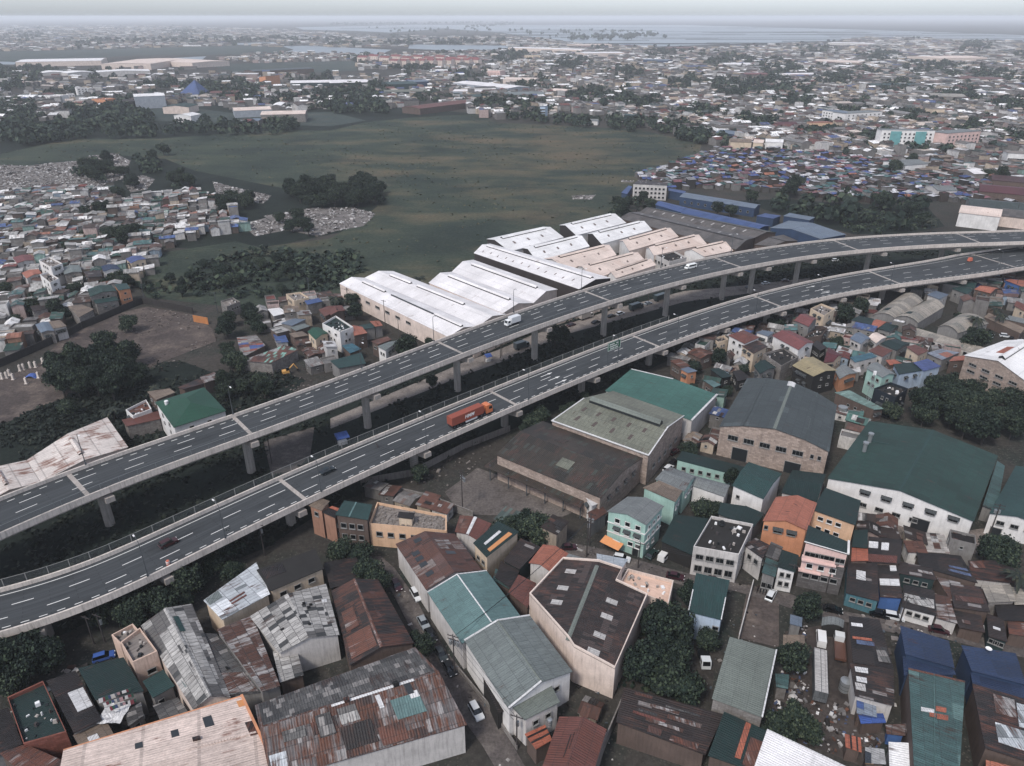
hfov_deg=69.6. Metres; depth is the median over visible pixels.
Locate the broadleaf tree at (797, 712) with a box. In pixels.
[777,697,816,738]
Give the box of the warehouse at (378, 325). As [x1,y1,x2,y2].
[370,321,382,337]
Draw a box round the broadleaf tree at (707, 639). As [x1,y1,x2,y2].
[695,626,722,651]
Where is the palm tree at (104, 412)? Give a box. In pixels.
[98,407,116,417]
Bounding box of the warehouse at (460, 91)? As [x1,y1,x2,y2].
[453,89,482,93]
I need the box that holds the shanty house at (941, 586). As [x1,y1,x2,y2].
[933,576,960,603]
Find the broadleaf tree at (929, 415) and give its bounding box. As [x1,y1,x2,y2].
[913,407,939,426]
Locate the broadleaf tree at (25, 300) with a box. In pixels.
[22,297,38,309]
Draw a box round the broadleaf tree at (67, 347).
[60,341,81,360]
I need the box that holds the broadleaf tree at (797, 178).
[787,173,801,184]
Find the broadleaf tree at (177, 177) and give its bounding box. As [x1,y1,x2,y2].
[173,173,183,183]
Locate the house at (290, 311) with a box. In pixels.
[283,305,298,318]
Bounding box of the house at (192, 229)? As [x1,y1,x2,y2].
[185,227,199,237]
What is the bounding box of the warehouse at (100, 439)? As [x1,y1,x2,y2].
[27,417,127,480]
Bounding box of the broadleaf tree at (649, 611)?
[639,597,666,636]
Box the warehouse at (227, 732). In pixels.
[61,694,267,765]
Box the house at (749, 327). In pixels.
[741,325,754,331]
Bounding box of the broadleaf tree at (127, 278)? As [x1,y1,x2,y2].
[119,273,134,284]
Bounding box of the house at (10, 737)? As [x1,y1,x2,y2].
[0,707,22,765]
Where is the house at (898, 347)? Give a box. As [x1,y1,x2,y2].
[880,339,909,359]
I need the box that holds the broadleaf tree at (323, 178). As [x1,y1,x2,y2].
[317,174,335,184]
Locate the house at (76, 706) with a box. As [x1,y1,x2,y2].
[47,670,101,743]
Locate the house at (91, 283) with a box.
[84,281,98,286]
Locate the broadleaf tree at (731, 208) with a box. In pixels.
[724,204,738,216]
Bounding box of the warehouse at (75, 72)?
[61,70,94,76]
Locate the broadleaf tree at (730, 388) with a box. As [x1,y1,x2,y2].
[722,385,733,395]
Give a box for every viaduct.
[0,230,1023,540]
[0,247,1023,638]
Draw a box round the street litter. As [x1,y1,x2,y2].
[73,548,956,765]
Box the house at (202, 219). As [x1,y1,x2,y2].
[197,216,206,222]
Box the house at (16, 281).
[6,276,23,288]
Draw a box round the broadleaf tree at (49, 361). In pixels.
[45,358,65,366]
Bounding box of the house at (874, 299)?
[868,297,880,310]
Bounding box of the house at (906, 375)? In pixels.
[892,362,921,387]
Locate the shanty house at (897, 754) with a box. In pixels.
[885,742,909,765]
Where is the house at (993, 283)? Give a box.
[986,280,1001,286]
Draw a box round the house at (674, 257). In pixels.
[655,251,686,268]
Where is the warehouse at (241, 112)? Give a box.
[232,106,270,117]
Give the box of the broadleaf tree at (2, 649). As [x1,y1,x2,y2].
[0,636,17,684]
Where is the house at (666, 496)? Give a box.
[643,481,681,524]
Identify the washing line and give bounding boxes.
[99,688,130,702]
[103,693,133,706]
[106,698,135,711]
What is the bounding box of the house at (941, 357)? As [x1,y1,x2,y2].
[926,349,959,371]
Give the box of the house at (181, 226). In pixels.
[175,224,189,230]
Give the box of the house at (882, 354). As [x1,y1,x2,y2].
[868,345,892,365]
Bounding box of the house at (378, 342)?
[371,336,391,356]
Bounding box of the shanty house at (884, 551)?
[867,536,901,564]
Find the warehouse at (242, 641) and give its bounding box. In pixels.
[217,616,280,701]
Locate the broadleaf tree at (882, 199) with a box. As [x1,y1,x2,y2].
[875,192,891,209]
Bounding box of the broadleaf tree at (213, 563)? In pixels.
[199,553,225,577]
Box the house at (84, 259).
[79,257,91,262]
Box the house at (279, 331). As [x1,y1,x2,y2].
[269,326,289,339]
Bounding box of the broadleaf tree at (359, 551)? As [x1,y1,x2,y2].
[347,541,374,559]
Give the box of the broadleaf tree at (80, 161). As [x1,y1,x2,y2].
[76,156,89,164]
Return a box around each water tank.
[547,717,551,727]
[719,520,724,526]
[838,405,847,411]
[838,676,849,693]
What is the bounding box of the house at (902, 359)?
[896,356,911,362]
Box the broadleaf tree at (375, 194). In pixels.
[367,188,382,204]
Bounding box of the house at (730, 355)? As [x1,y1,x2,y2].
[721,350,734,365]
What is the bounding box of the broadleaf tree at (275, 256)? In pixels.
[270,252,282,261]
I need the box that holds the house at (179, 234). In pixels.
[173,229,184,239]
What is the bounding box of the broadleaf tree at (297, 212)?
[288,207,304,216]
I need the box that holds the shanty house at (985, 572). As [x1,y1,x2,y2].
[968,560,1012,587]
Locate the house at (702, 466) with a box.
[676,451,743,485]
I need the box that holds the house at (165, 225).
[163,223,176,230]
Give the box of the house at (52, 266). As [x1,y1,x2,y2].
[39,257,66,284]
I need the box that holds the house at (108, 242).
[101,239,114,247]
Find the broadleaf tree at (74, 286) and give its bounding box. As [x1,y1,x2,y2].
[65,280,83,290]
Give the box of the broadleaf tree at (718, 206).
[712,200,724,213]
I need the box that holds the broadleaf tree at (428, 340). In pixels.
[425,337,432,343]
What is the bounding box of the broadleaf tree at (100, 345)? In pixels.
[86,337,116,351]
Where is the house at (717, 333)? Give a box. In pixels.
[709,330,721,336]
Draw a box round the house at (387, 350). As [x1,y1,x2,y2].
[377,341,397,360]
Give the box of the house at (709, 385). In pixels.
[704,380,720,391]
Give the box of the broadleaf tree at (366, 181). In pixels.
[362,178,369,185]
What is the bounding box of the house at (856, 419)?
[844,413,871,429]
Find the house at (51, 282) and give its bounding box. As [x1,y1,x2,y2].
[40,272,61,295]
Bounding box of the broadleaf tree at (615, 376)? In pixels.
[609,372,620,382]
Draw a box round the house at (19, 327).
[9,322,38,336]
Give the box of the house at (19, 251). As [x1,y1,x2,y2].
[13,248,27,256]
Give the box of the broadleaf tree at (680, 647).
[662,638,694,672]
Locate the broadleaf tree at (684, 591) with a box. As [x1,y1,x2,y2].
[676,578,693,605]
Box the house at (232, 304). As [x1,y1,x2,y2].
[221,297,241,314]
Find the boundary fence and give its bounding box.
[0,316,668,586]
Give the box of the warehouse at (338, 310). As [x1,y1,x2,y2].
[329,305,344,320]
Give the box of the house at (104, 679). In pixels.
[78,657,148,723]
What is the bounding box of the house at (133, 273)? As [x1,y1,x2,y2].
[123,268,141,286]
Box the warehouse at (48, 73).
[42,70,61,75]
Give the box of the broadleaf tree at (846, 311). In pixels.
[836,303,855,323]
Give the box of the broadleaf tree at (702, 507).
[689,496,716,518]
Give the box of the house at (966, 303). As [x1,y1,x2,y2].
[957,294,974,313]
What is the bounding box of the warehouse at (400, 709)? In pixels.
[255,647,466,765]
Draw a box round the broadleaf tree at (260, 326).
[249,320,268,333]
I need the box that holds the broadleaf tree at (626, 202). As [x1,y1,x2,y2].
[620,198,630,208]
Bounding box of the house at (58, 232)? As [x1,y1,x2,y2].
[51,230,66,234]
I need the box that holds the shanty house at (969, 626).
[954,610,984,642]
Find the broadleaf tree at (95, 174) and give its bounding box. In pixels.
[88,170,101,182]
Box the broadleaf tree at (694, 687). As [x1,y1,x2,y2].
[675,669,706,706]
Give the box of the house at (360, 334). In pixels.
[352,325,367,349]
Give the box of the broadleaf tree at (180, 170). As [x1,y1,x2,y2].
[176,167,185,182]
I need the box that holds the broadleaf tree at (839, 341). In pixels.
[829,336,843,345]
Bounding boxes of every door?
[632,547,638,556]
[731,446,747,461]
[783,460,801,472]
[910,516,930,531]
[988,526,1002,535]
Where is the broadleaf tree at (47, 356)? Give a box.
[41,350,64,367]
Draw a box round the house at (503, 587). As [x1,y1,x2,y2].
[493,569,508,598]
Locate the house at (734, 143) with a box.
[728,138,751,148]
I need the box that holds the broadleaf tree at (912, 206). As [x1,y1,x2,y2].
[903,199,922,217]
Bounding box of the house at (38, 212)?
[36,208,47,215]
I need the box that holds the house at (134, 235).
[125,232,141,243]
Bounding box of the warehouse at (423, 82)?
[405,79,428,86]
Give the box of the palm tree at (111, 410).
[106,406,124,418]
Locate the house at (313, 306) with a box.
[305,298,322,314]
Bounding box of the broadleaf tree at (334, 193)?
[326,187,341,206]
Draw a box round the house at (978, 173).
[958,169,987,178]
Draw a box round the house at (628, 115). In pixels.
[624,114,637,118]
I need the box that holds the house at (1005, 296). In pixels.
[1003,293,1018,304]
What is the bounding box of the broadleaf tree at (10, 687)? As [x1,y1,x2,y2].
[0,666,30,696]
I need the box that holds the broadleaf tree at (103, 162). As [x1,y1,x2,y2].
[98,158,113,165]
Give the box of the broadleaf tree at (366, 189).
[363,184,376,203]
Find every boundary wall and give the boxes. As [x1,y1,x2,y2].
[0,297,193,366]
[360,425,509,482]
[401,488,472,515]
[457,666,517,749]
[473,307,612,357]
[603,700,620,752]
[738,579,753,638]
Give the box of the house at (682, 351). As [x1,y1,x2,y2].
[677,348,690,355]
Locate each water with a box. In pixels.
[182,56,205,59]
[237,42,276,44]
[283,46,389,53]
[296,25,1023,46]
[408,44,507,49]
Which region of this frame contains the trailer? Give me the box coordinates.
[812,647,828,702]
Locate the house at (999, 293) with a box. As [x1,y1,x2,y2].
[995,290,1003,296]
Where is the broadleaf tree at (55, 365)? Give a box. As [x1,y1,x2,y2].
[40,360,77,384]
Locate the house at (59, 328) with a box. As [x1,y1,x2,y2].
[49,320,68,340]
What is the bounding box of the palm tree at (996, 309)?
[988,306,1004,314]
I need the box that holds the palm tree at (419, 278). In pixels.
[412,276,424,280]
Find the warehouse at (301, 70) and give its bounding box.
[244,67,313,75]
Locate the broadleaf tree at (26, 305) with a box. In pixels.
[24,301,39,313]
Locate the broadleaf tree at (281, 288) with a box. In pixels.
[275,284,285,294]
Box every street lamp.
[76,434,86,464]
[132,534,148,576]
[212,499,225,538]
[311,455,321,491]
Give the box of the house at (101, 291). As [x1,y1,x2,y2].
[87,285,119,312]
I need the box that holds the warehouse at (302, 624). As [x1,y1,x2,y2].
[250,584,340,671]
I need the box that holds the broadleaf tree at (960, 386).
[938,381,969,395]
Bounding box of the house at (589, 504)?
[583,498,596,518]
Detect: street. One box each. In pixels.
[369,556,524,765]
[565,542,1023,656]
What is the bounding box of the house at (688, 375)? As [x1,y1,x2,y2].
[680,367,696,383]
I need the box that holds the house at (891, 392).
[871,382,907,417]
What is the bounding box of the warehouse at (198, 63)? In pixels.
[170,58,229,67]
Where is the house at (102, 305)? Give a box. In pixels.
[94,296,118,314]
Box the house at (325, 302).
[320,297,332,307]
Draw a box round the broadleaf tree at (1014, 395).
[997,386,1023,406]
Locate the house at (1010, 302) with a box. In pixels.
[1005,297,1023,310]
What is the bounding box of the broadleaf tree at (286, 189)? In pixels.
[282,181,295,197]
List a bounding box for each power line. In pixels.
[215,279,305,293]
[381,446,459,474]
[451,639,519,719]
[456,521,586,634]
[638,543,792,567]
[838,567,907,598]
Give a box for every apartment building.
[45,94,68,102]
[75,87,87,94]
[92,98,115,103]
[259,75,279,83]
[357,55,369,61]
[368,54,380,59]
[379,56,391,63]
[389,59,400,65]
[391,54,401,58]
[400,59,409,66]
[401,56,413,58]
[409,58,418,63]
[413,55,424,58]
[418,58,427,64]
[427,58,436,63]
[435,55,446,58]
[436,58,445,66]
[445,58,454,65]
[454,58,463,64]
[457,55,468,58]
[463,58,472,62]
[472,58,481,63]
[487,70,504,75]
[524,55,541,57]
[600,497,663,557]
[633,180,667,200]
[795,525,849,594]
[822,110,847,118]
[831,110,882,119]
[875,128,934,146]
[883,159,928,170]
[933,129,980,144]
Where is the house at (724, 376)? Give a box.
[710,368,731,388]
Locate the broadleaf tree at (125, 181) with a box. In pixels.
[123,175,132,186]
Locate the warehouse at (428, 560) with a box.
[396,531,481,611]
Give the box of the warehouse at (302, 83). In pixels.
[290,79,361,86]
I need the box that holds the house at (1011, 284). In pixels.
[1004,279,1023,289]
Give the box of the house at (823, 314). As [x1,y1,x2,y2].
[809,304,834,326]
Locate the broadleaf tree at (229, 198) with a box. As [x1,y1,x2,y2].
[219,194,235,202]
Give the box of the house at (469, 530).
[455,515,491,557]
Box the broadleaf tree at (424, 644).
[412,632,435,656]
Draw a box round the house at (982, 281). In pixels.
[974,278,988,284]
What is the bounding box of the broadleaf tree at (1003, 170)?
[994,165,1010,175]
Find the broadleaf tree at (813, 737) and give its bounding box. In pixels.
[801,717,825,746]
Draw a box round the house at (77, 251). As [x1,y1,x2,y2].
[69,248,83,257]
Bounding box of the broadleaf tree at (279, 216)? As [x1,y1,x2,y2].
[272,211,285,222]
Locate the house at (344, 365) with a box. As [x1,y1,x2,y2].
[331,353,365,376]
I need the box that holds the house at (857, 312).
[847,307,861,322]
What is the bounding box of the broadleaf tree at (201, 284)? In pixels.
[196,280,205,290]
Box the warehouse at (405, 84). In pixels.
[381,81,417,88]
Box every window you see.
[147,666,157,675]
[279,590,286,597]
[294,583,301,590]
[308,577,315,584]
[340,522,346,528]
[349,523,355,529]
[350,534,356,540]
[357,524,363,530]
[359,535,364,541]
[376,531,382,536]
[387,532,394,537]
[399,533,405,539]
[532,718,538,727]
[545,711,551,720]
[553,684,559,692]
[614,517,619,524]
[624,521,630,527]
[627,541,632,547]
[634,525,640,531]
[693,564,701,572]
[695,554,703,560]
[703,566,711,574]
[705,555,713,562]
[713,568,721,576]
[715,557,723,564]
[723,570,732,578]
[725,559,733,566]
[727,434,737,441]
[743,438,753,445]
[759,442,769,449]
[760,581,767,588]
[765,582,771,589]
[775,445,786,453]
[785,573,790,579]
[791,449,803,457]
[801,572,809,578]
[804,551,820,558]
[805,563,812,569]
[810,574,818,580]
[817,516,823,521]
[817,565,824,571]
[818,554,834,561]
[819,576,827,582]
[826,519,832,525]
[828,568,835,574]
[828,578,837,584]
[834,522,841,528]
[835,558,844,564]
[849,597,855,602]
[857,599,863,605]
[860,502,866,507]
[865,602,871,607]
[874,507,883,512]
[892,512,900,518]
[903,578,909,583]
[905,610,912,616]
[912,580,918,585]
[913,613,920,619]
[920,582,927,587]
[921,615,928,621]
[924,512,934,516]
[947,519,957,523]
[987,638,995,645]
[992,380,1000,386]
[994,374,1003,379]
[995,520,1004,526]
[996,641,1003,648]
[1008,380,1016,386]
[1009,524,1018,530]
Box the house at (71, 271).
[63,265,83,283]
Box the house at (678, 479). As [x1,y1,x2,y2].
[655,467,695,512]
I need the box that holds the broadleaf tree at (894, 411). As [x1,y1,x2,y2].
[882,400,904,419]
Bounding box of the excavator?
[282,363,298,375]
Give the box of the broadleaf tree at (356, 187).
[351,186,363,192]
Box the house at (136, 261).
[126,256,146,271]
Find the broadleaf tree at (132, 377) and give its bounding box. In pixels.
[119,365,143,389]
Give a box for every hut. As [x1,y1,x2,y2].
[3,342,23,355]
[5,247,17,256]
[8,257,14,262]
[14,287,26,296]
[15,283,29,293]
[23,316,38,323]
[29,286,43,295]
[30,282,43,286]
[37,312,50,322]
[40,317,49,321]
[44,245,55,250]
[59,296,64,303]
[61,302,72,309]
[62,298,72,303]
[68,225,78,231]
[82,241,95,249]
[93,243,101,249]
[98,247,112,251]
[113,245,124,250]
[128,238,142,242]
[139,246,149,252]
[144,264,154,275]
[164,239,174,248]
[176,216,184,221]
[196,209,210,213]
[260,319,271,332]
[265,294,275,305]
[272,318,285,326]
[273,334,287,346]
[278,296,287,306]
[294,338,311,350]
[301,347,320,358]
[302,290,315,295]
[304,356,323,374]
[316,290,333,297]
[317,343,324,357]
[320,355,337,372]
[331,293,342,297]
[345,309,355,320]
[362,479,388,499]
[378,485,401,504]
[393,490,420,508]
[415,491,440,511]
[430,500,454,521]
[494,506,520,519]
[577,695,604,723]
[667,352,690,365]
[683,431,702,446]
[687,339,698,342]
[699,434,718,453]
[702,375,720,388]
[709,427,719,446]
[729,365,739,380]
[754,325,768,333]
[758,322,770,330]
[777,315,791,323]
[785,309,793,322]
[794,307,808,316]
[835,404,848,421]
[836,345,851,360]
[837,429,859,449]
[840,331,853,335]
[842,334,852,345]
[848,410,863,416]
[850,367,860,381]
[852,350,867,356]
[854,512,883,529]
[865,309,876,317]
[876,512,897,528]
[879,525,901,539]
[901,525,927,549]
[923,288,936,299]
[925,532,949,553]
[931,345,943,351]
[980,285,1004,290]
[1000,273,1015,278]
[1016,272,1023,276]
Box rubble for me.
[108,307,603,555]
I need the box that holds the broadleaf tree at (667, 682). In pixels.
[640,653,689,696]
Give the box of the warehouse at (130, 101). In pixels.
[122,99,135,105]
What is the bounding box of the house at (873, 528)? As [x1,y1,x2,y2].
[857,520,880,536]
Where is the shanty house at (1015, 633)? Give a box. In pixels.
[1005,621,1023,648]
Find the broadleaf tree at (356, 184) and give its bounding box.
[352,182,362,188]
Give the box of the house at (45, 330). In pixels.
[35,322,56,342]
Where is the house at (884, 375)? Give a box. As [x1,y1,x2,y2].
[862,362,894,398]
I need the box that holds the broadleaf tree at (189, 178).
[182,172,195,186]
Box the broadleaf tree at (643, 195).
[638,190,648,203]
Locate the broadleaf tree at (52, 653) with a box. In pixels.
[17,635,67,674]
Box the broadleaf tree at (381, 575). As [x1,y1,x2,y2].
[364,566,393,591]
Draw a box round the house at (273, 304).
[267,300,279,314]
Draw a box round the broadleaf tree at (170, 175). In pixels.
[165,169,178,181]
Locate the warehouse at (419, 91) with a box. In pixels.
[383,89,427,94]
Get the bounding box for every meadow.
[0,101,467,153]
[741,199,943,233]
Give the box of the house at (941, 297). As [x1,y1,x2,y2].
[927,291,948,305]
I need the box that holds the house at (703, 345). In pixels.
[695,340,709,350]
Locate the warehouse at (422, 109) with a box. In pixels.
[402,100,465,114]
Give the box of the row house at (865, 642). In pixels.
[845,616,893,675]
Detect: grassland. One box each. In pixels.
[0,46,289,61]
[0,108,365,140]
[216,61,356,71]
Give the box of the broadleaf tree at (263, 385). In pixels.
[252,378,274,397]
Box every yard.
[445,468,571,516]
[688,641,716,701]
[738,584,778,646]
[772,622,885,765]
[898,525,988,553]
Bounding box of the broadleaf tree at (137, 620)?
[117,607,147,628]
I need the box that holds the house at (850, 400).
[834,390,882,420]
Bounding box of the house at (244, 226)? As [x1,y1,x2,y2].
[237,222,250,231]
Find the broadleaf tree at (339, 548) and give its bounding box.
[325,535,352,560]
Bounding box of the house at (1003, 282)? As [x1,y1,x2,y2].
[1001,278,1016,286]
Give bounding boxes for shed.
[273,651,303,694]
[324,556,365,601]
[397,512,414,525]
[616,687,722,765]
[621,186,631,197]
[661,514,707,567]
[668,188,685,200]
[691,476,730,502]
[756,213,779,226]
[774,673,788,698]
[783,213,814,222]
[783,635,804,650]
[788,614,801,634]
[821,616,843,636]
[843,734,861,762]
[854,700,876,726]
[857,713,885,733]
[863,747,885,765]
[871,292,922,321]
[896,299,944,328]
[899,656,955,695]
[937,313,988,340]
[978,461,1004,521]
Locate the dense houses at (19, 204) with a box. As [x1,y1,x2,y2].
[0,145,1023,306]
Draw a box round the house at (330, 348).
[322,341,337,357]
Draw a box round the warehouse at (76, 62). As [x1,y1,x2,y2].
[15,58,107,66]
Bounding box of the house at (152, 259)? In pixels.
[142,254,159,266]
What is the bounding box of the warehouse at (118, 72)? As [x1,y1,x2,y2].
[96,69,149,76]
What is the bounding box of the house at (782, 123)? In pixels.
[774,122,797,125]
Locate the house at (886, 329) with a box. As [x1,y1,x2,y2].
[877,322,897,340]
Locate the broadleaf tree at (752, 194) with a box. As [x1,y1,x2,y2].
[746,189,758,202]
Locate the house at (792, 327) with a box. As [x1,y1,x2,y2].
[784,324,797,332]
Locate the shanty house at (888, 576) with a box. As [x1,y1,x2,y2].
[877,565,902,610]
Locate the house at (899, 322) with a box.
[891,317,905,332]
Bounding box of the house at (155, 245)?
[149,243,162,253]
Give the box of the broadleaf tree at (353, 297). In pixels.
[344,293,358,304]
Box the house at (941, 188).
[925,185,957,192]
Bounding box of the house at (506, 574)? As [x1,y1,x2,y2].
[495,561,519,600]
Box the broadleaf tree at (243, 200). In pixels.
[234,192,253,208]
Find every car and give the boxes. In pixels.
[92,650,114,663]
[158,537,178,548]
[319,466,335,474]
[391,578,402,591]
[409,586,420,601]
[416,614,429,630]
[424,626,437,641]
[434,645,448,662]
[442,659,457,677]
[467,700,484,721]
[560,543,577,550]
[567,322,575,326]
[613,552,630,562]
[616,311,624,315]
[645,548,658,560]
[662,464,674,470]
[666,571,684,581]
[668,458,677,464]
[670,448,679,455]
[764,589,776,601]
[822,603,842,614]
[869,608,890,619]
[884,609,904,621]
[928,623,950,635]
[999,333,1009,337]
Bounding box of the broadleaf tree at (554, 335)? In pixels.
[546,327,564,345]
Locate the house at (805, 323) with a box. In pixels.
[794,314,816,336]
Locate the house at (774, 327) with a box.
[767,323,784,331]
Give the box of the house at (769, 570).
[759,558,777,591]
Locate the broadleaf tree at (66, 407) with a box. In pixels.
[55,398,79,416]
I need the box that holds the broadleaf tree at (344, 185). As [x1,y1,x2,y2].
[336,181,349,200]
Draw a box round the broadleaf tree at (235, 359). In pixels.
[224,349,248,371]
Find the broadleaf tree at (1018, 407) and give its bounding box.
[1007,401,1023,412]
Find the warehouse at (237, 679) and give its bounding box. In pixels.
[204,633,261,715]
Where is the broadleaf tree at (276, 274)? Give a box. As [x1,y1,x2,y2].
[270,270,283,281]
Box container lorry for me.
[447,402,492,428]
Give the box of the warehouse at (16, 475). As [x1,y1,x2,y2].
[0,460,38,495]
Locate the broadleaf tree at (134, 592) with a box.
[125,588,144,606]
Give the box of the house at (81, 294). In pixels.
[75,291,88,296]
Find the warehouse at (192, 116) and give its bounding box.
[173,112,200,121]
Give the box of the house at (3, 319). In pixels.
[0,315,6,323]
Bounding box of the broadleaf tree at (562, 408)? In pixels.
[559,404,570,411]
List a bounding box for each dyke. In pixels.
[304,23,532,24]
[384,34,581,34]
[424,35,539,35]
[471,35,642,35]
[475,32,574,32]
[532,31,605,31]
[570,30,655,30]
[582,43,707,43]
[592,43,728,43]
[654,31,817,31]
[685,39,805,39]
[701,32,817,32]
[769,34,878,34]
[782,41,816,41]
[847,38,1018,38]
[914,26,1008,26]
[944,26,1023,26]
[947,35,994,35]
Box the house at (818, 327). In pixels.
[812,326,828,338]
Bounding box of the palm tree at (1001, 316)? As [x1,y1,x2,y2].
[993,312,1008,322]
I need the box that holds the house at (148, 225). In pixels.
[143,224,154,230]
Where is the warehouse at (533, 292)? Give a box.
[452,260,557,305]
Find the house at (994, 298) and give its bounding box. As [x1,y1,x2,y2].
[990,296,1003,308]
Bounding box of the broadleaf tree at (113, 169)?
[106,165,118,175]
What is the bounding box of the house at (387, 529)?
[369,502,446,547]
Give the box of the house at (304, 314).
[296,310,312,325]
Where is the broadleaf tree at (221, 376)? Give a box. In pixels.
[214,369,230,384]
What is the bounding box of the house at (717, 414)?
[708,406,728,427]
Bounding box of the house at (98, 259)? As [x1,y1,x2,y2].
[92,254,106,266]
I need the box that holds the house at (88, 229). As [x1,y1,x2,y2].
[82,224,98,236]
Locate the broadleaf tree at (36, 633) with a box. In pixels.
[11,628,40,639]
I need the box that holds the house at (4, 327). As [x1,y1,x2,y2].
[0,324,14,333]
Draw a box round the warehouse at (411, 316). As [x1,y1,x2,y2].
[339,277,475,342]
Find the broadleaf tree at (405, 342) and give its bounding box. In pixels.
[393,333,417,353]
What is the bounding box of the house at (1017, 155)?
[1001,150,1023,162]
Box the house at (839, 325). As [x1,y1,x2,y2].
[831,322,845,327]
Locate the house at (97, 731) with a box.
[73,723,112,744]
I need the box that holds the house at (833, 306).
[829,304,838,309]
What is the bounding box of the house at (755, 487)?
[731,462,781,512]
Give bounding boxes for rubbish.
[0,153,633,236]
[768,625,883,757]
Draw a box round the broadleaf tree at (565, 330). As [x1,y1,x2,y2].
[554,324,570,343]
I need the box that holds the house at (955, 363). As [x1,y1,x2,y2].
[946,355,964,373]
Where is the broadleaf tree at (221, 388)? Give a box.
[213,380,234,400]
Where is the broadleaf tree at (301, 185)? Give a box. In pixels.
[288,181,306,200]
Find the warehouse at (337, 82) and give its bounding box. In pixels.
[328,79,367,85]
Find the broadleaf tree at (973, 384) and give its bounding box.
[961,379,987,392]
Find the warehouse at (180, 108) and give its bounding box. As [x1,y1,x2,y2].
[162,103,198,113]
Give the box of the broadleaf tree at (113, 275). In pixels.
[105,269,123,279]
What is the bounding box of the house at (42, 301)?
[38,295,59,305]
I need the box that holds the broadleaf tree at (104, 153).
[98,149,113,158]
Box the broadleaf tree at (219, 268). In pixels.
[211,263,226,273]
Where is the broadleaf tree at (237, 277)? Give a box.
[232,272,244,282]
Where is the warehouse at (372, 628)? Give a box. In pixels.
[331,578,413,669]
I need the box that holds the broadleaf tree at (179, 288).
[173,284,188,296]
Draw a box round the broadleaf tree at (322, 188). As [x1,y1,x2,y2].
[316,181,332,203]
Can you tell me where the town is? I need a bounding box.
[0,24,1023,156]
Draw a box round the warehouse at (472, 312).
[365,271,505,324]
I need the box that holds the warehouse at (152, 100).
[133,93,166,108]
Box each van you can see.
[657,551,667,562]
[684,262,696,269]
[816,629,826,648]
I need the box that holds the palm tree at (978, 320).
[966,315,986,327]
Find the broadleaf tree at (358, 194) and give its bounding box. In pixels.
[348,189,366,206]
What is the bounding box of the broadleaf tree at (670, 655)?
[662,647,684,677]
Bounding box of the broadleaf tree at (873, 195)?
[870,191,879,205]
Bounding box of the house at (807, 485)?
[781,470,825,501]
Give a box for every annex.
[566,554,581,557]
[597,554,627,576]
[621,569,673,607]
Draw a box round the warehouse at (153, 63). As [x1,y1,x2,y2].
[101,58,177,69]
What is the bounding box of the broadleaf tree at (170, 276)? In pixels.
[163,272,176,280]
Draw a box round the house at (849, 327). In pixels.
[843,323,854,331]
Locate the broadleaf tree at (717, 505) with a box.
[709,501,721,516]
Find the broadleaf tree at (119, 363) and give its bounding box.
[98,355,129,390]
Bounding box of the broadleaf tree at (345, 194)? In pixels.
[342,190,349,205]
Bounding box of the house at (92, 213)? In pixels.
[87,210,97,215]
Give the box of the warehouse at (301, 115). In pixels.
[260,110,307,121]
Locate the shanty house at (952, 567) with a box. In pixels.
[915,551,977,585]
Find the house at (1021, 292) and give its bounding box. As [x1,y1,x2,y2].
[1018,287,1023,298]
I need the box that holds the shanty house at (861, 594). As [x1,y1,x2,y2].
[843,559,878,612]
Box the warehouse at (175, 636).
[141,604,230,710]
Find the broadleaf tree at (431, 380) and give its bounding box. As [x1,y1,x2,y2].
[426,375,437,387]
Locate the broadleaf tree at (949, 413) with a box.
[939,402,972,428]
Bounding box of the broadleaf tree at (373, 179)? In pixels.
[369,175,377,181]
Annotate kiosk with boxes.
[334,431,349,447]
[484,353,492,361]
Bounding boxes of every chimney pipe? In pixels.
[862,441,868,451]
[868,432,873,442]
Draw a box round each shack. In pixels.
[656,171,665,176]
[668,163,679,166]
[685,162,694,167]
[686,177,696,188]
[702,184,713,188]
[723,181,732,187]
[726,160,736,164]
[739,171,750,177]
[748,174,759,179]
[750,154,760,159]
[762,172,774,175]
[768,178,778,184]
[769,187,780,192]
[806,186,817,190]
[809,180,819,185]
[813,149,825,153]
[821,183,832,186]
[826,182,837,185]
[840,182,851,187]
[853,193,865,201]
[854,188,862,193]
[869,178,881,184]
[892,155,903,159]
[915,168,932,173]
[918,154,928,159]
[926,165,938,169]
[932,169,946,173]
[933,152,946,154]
[933,155,950,158]
[943,158,955,164]
[948,195,958,201]
[954,147,970,154]
[964,154,979,161]
[971,149,986,154]
[971,160,986,166]
[975,164,984,168]
[976,154,990,159]
[985,162,998,168]
[988,160,1000,167]
[1008,159,1021,163]
[1008,165,1017,172]
[1017,167,1023,174]
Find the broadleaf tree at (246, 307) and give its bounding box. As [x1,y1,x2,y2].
[239,302,255,314]
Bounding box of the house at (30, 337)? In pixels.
[5,330,36,344]
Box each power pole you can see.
[81,616,94,644]
[92,614,105,642]
[259,525,265,555]
[447,634,459,671]
[459,469,464,506]
[510,714,522,744]
[584,517,593,556]
[586,512,595,544]
[635,542,644,567]
[825,564,838,592]
[899,596,913,622]
[989,503,1005,534]
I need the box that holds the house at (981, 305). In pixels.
[972,295,989,317]
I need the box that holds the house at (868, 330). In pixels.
[852,322,877,336]
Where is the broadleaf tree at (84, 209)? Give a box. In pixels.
[78,205,91,212]
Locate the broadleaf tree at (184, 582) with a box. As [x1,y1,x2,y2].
[166,563,203,593]
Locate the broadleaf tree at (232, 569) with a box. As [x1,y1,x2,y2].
[219,560,245,580]
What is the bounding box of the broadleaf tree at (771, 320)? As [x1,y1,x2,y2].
[766,318,779,323]
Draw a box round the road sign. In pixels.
[607,339,620,362]
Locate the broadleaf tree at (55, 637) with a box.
[43,636,64,659]
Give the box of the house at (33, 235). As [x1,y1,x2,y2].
[26,231,39,239]

